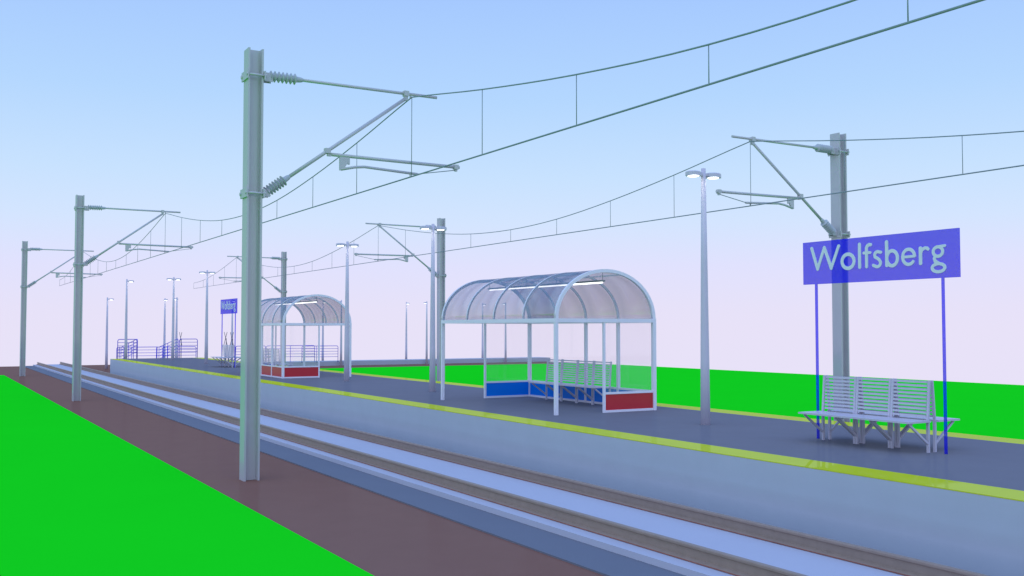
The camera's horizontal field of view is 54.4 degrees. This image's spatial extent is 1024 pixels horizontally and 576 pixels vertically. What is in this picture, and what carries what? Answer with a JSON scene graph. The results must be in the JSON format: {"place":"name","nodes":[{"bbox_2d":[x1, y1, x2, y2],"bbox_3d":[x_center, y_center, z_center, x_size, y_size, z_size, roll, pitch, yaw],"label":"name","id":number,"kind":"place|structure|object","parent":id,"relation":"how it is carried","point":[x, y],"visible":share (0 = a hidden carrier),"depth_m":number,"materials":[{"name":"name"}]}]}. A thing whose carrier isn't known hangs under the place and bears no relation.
{"place":"outdoors","nodes":[
{"label":"outdoors","id":0,"kind":"place"},
{"bbox_2d":[0,361,603,575],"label":"ground","id":1,"kind":"structure","parent":0,"point":[374,534],"depth_m":14.90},
{"bbox_2d":[19,241,102,375],"bbox_3d":[-25.961,1.254,57.415,4.330,7.750,0.412,1,-3,-31],"label":"catenary mast","id":2,"kind":"object","parent":1,"relation":"on","point":[25,249],"visible":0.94,"depth_m":56.41,"materials":[{"name":"metal"}]},
{"bbox_2d":[105,297,113,368],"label":"single lamp post","id":3,"kind":"object","parent":1,"relation":"on","point":[106,355],"visible":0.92,"depth_m":66.76,"materials":[{"name":"grey metal"}]},
{"bbox_2d":[72,195,192,400],"bbox_3d":[-14.429,0.451,38.041,4.330,7.750,0.412,1,-3,-31],"label":"catenary mast","id":4,"kind":"object","parent":1,"relation":"on","point":[80,208],"visible":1,"depth_m":37.04,"materials":[{"name":"metal"}]},
{"bbox_2d":[163,298,167,357],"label":"single lamp post","id":5,"kind":"object","parent":1,"relation":"on","point":[164,332],"visible":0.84,"depth_m":68.71,"materials":[{"name":"grey metal"}]},
{"bbox_2d":[175,297,177,357],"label":"single lamp post","id":6,"kind":"object","parent":1,"relation":"on","point":[176,328],"visible":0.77,"depth_m":66.71,"materials":[{"name":"grey metal"}]},
{"bbox_2d":[0,375,373,575],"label":"grass","id":7,"kind":"structure","parent":1,"relation":"on","point":[80,496],"depth_m":14.07,"materials":[{"name":"green plant"}]},
{"bbox_2d":[231,314,232,344],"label":"single lamp post","id":8,"kind":"object","parent":1,"relation":"on","point":[231,327],"visible":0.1,"depth_m":71.08,"materials":[{"name":"grey metal"}]},
{"bbox_2d":[219,252,287,365],"bbox_3d":[-16.432,1.491,63.123,4.330,7.750,0.412,1,-3,-31],"label":"catenary mast","id":9,"kind":"object","parent":1,"relation":"on","point":[283,259],"visible":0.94,"depth_m":64.06,"materials":[{"name":"metal"}]},
{"bbox_2d":[321,301,324,360],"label":"single lamp post","id":10,"kind":"object","parent":1,"relation":"on","point":[322,358],"visible":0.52,"depth_m":74.51,"materials":[{"name":"grey metal"}]},
{"bbox_2d":[340,300,341,365],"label":"single lamp post","id":11,"kind":"object","parent":1,"relation":"on","point":[341,338],"visible":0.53,"depth_m":72.59,"materials":[{"name":"grey metal"}]},
{"bbox_2d":[239,47,459,481],"bbox_3d":[-2.919,-0.351,18.702,4.330,7.750,0.412,1,-3,-31],"label":"catenary mast","id":12,"kind":"object","parent":1,"relation":"on","point":[254,192],"visible":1,"depth_m":17.69,"materials":[{"name":"metal"}]},
{"bbox_2d":[59,0,984,285],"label":"overhead wire","id":13,"kind":"object","parent":12,"relation":"hanging from","point":[591,120],"visible":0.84,"depth_m":13.73,"materials":[{"name":"grey metal"}]},
{"bbox_2d":[354,218,446,380],"bbox_3d":[-4.901,0.688,43.749,4.330,7.750,0.412,1,-3,-31],"label":"catenary mast","id":14,"kind":"object","parent":1,"relation":"on","point":[440,275],"visible":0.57,"depth_m":44.69,"materials":[{"name":"metal"}]},
{"bbox_2d":[405,302,409,358],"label":"single lamp post","id":15,"kind":"object","parent":1,"relation":"on","point":[406,334],"visible":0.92,"depth_m":77.99,"materials":[{"name":"grey metal"}]},
{"bbox_2d":[424,301,427,363],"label":"single lamp post","id":16,"kind":"object","parent":1,"relation":"on","point":[426,360],"visible":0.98,"depth_m":76.14,"materials":[{"name":"grey metal"}]},
{"bbox_2d":[481,303,485,357],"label":"single lamp post","id":17,"kind":"object","parent":1,"relation":"on","point":[482,335],"visible":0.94,"depth_m":81.48,"materials":[{"name":"grey metal"}]},
{"bbox_2d":[502,303,506,361],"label":"single lamp post","id":18,"kind":"object","parent":1,"relation":"on","point":[505,359],"visible":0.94,"depth_m":79.70,"materials":[{"name":"grey metal"}]},
{"bbox_2d":[25,362,988,575],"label":"railway track","id":19,"kind":"structure","parent":1,"relation":"on","point":[604,531],"depth_m":14.18,"materials":[{"name":"grey metal"}]},
{"bbox_2d":[110,358,1023,575],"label":"railway platform","id":20,"kind":"structure","parent":1,"relation":"on","point":[960,505],"depth_m":15.46,"materials":[{"name":"concrete"}]},
{"bbox_2d":[117,339,136,358],"bbox_3d":[-23.221,3.681,60.086,1.132,1.206,0.042,1,-3,-31],"label":"railing panel","id":21,"kind":"object","parent":20,"relation":"on","point":[127,342],"visible":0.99,"depth_m":60.12,"materials":[{"name":"blue metal"}]},
{"bbox_2d":[124,279,133,358],"bbox_3d":[-23.071,1.887,59.959,0.491,4.840,0.249,1,-3,-31],"label":"single lamp post","id":22,"kind":"object","parent":20,"relation":"on","point":[125,339],"visible":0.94,"depth_m":59.83,"materials":[{"name":"grey metal"}]},
{"bbox_2d":[167,277,180,359],"bbox_3d":[-19.583,1.787,57.556,0.795,4.840,0.249,1,-3,-31],"label":"double lamp post","id":23,"kind":"object","parent":20,"relation":"on","point":[173,322],"visible":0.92,"depth_m":57.50,"materials":[{"name":"grey metal"}]},
{"bbox_2d":[179,339,197,357],"bbox_3d":[-20.127,3.757,61.925,1.132,1.206,0.042,1,-3,-31],"label":"railing panel","id":24,"kind":"object","parent":20,"relation":"on","point":[188,348],"visible":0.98,"depth_m":61.92,"materials":[{"name":"metal"}]},
{"bbox_2d":[199,270,214,363],"bbox_3d":[-15.596,1.510,50.858,0.795,4.840,0.249,1,-3,-31],"label":"double lamp post","id":25,"kind":"object","parent":20,"relation":"on","point":[206,337],"visible":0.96,"depth_m":50.78,"materials":[{"name":"grey metal"}]},
{"bbox_2d":[212,345,240,367],"bbox_3d":[-13.394,3.211,47.032,1.150,1.043,2.055,1,-3,-31],"label":"platform bench","id":26,"kind":"object","parent":20,"relation":"on","point":[226,354],"visible":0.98,"depth_m":46.77,"materials":[{"name":"grey metal"}]},
{"bbox_2d":[220,298,237,367],"bbox_3d":[-13.420,2.134,47.120,0.049,3.222,2.880,1,-3,-31],"label":"station sign","id":27,"kind":"object","parent":20,"relation":"on","point":[228,306],"visible":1,"depth_m":46.97,"materials":[{"name":"blue metal"}]},
{"bbox_2d":[263,348,292,365],"bbox_3d":[-9.165,2.855,38.443,0.558,1.043,2.800,1,-3,-31],"label":"platform bench","id":28,"kind":"object","parent":20,"relation":"on","point":[268,362],"visible":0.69,"depth_m":38.12,"materials":[{"name":"grey metal"}]},
{"bbox_2d":[261,294,351,377],"bbox_3d":[-8.493,1.864,38.885,2.650,3.080,5.270,1,-3,-31],"label":"platform shelter","id":29,"kind":"object","parent":20,"relation":"on","point":[282,371],"visible":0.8,"depth_m":37.05,"materials":[{"name":"grey metal"}]},
{"bbox_2d":[275,296,317,304],"bbox_3d":[-8.491,0.487,38.943,0.090,0.273,5.000,1,-3,-31],"label":"tube light","id":30,"kind":"object","parent":29,"relation":"hanging from","point":[300,302],"visible":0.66,"depth_m":38.37,"materials":[{"name":"white plastic"}]},
{"bbox_2d":[336,241,358,380],"bbox_3d":[-5.665,0.818,34.172,0.795,4.840,0.249,1,-3,-31],"label":"double lamp post","id":31,"kind":"object","parent":20,"relation":"on","point":[346,352],"visible":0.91,"depth_m":34.10,"materials":[{"name":"grey metal"}]},
{"bbox_2d":[420,224,445,391],"bbox_3d":[-2.266,0.581,28.461,0.795,4.840,0.249,1,-3,-31],"label":"double lamp post","id":32,"kind":"object","parent":20,"relation":"on","point":[432,371],"visible":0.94,"depth_m":28.39,"materials":[{"name":"grey metal"}]},
{"bbox_2d":[441,269,656,414],"bbox_3d":[0.691,1.226,23.492,2.650,3.080,5.270,1,-3,-31],"label":"platform shelter","id":33,"kind":"object","parent":20,"relation":"on","point":[617,398],"visible":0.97,"depth_m":22.97,"materials":[{"name":"grey metal"}]},
{"bbox_2d":[488,272,604,290],"bbox_3d":[0.689,-0.151,23.548,0.090,0.273,5.000,1,-3,-31],"label":"tube light","id":34,"kind":"object","parent":33,"relation":"hanging from","point":[552,285],"visible":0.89,"depth_m":23.14,"materials":[{"name":"white plastic"}]},
{"bbox_2d":[528,359,611,404],"bbox_3d":[1.364,2.251,23.857,0.558,1.043,2.800,1,-3,-31],"label":"platform bench","id":35,"kind":"object","parent":20,"relation":"on","point":[577,386],"visible":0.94,"depth_m":23.91,"materials":[{"name":"grey metal"}]},
{"bbox_2d":[685,168,720,424],"bbox_3d":[3.597,0.173,18.611,0.795,4.840,0.249,1,-3,-31],"label":"double lamp post","id":36,"kind":"object","parent":20,"relation":"on","point":[704,390],"visible":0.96,"depth_m":18.54,"materials":[{"name":"grey metal"}]},
{"bbox_2d":[798,375,959,452],"bbox_3d":[5.554,1.892,15.198,1.150,1.043,2.055,1,-3,-31],"label":"platform bench","id":37,"kind":"object","parent":20,"relation":"on","point":[889,416],"visible":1,"depth_m":14.99,"materials":[{"name":"grey metal"}]},
{"bbox_2d":[803,228,960,453],"bbox_3d":[5.571,0.812,15.212,0.049,3.222,2.880,1,-3,-31],"label":"station sign","id":38,"kind":"object","parent":20,"relation":"on","point":[930,254],"visible":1,"depth_m":15.06,"materials":[{"name":"blue metal"}]},
{"bbox_2d":[320,363,1023,439],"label":"grass","id":39,"kind":"structure","parent":1,"relation":"on","point":[989,409],"depth_m":43.03,"materials":[{"name":"green plant"}]},
{"bbox_2d":[715,133,850,421],"bbox_3d":[6.651,-0.117,24.341,4.330,7.750,0.412,1,-3,-31],"label":"catenary mast","id":40,"kind":"object","parent":1,"relation":"on","point":[836,228],"visible":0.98,"depth_m":25.27,"materials":[{"name":"metal"}]},
{"bbox_2d":[194,131,1023,288],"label":"overhead wire","id":41,"kind":"object","parent":40,"relation":"attached to","point":[696,213],"visible":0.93,"depth_m":24.33,"materials":[{"name":"grey metal"}]},
{"bbox_2d":[273,357,549,365],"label":"path","id":42,"kind":"structure","parent":0,"point":[413,361],"depth_m":75.80,"materials":[{"name":"concrete"}]},
{"bbox_2d":[116,346,195,358],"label":"railing panel","id":43,"kind":"object","parent":42,"relation":"on","point":[156,352],"visible":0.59,"depth_m":68.15,"materials":[{"name":"metal"}]},
{"bbox_2d":[266,345,314,361],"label":"railing panel","id":44,"kind":"object","parent":42,"relation":"on","point":[290,348],"visible":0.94,"depth_m":71.26,"materials":[{"name":"metal"}]},
{"bbox_2d":[302,346,337,361],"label":"railing panel","id":45,"kind":"object","parent":42,"relation":"on","point":[316,351],"visible":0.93,"depth_m":71.92,"materials":[{"name":"metal"}]},
{"bbox_2d":[0,0,1023,384],"label":"sky","id":46,"kind":"structure","parent":0,"point":[127,104],"materials":[{"name":"blue"}]},
{"bbox_3d":[-23.385,4.963,63.813,2.490,1.068,6.540,1,-3,-31],"label":"access ramp","id":47,"kind":"object","parent":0,"visible":0},
{"bbox_2d":[119,339,137,358],"bbox_3d":[-24.374,4.099,63.173,0.044,1.786,6.392,1,-3,-31],"label":"ramp handrail","id":48,"kind":"object","parent":47,"relation":"on","point":[130,348],"visible":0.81,"depth_m":61.67,"materials":[{"name":"blue metal"}]},
{"bbox_2d":[157,339,178,357],"bbox_3d":[-22.311,4.150,64.399,0.044,1.786,6.392,1,-3,-31],"label":"ramp handrail","id":49,"kind":"object","parent":47,"relation":"on","point":[169,348],"visible":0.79,"depth_m":64.24,"materials":[{"name":"metal"}]}
]}

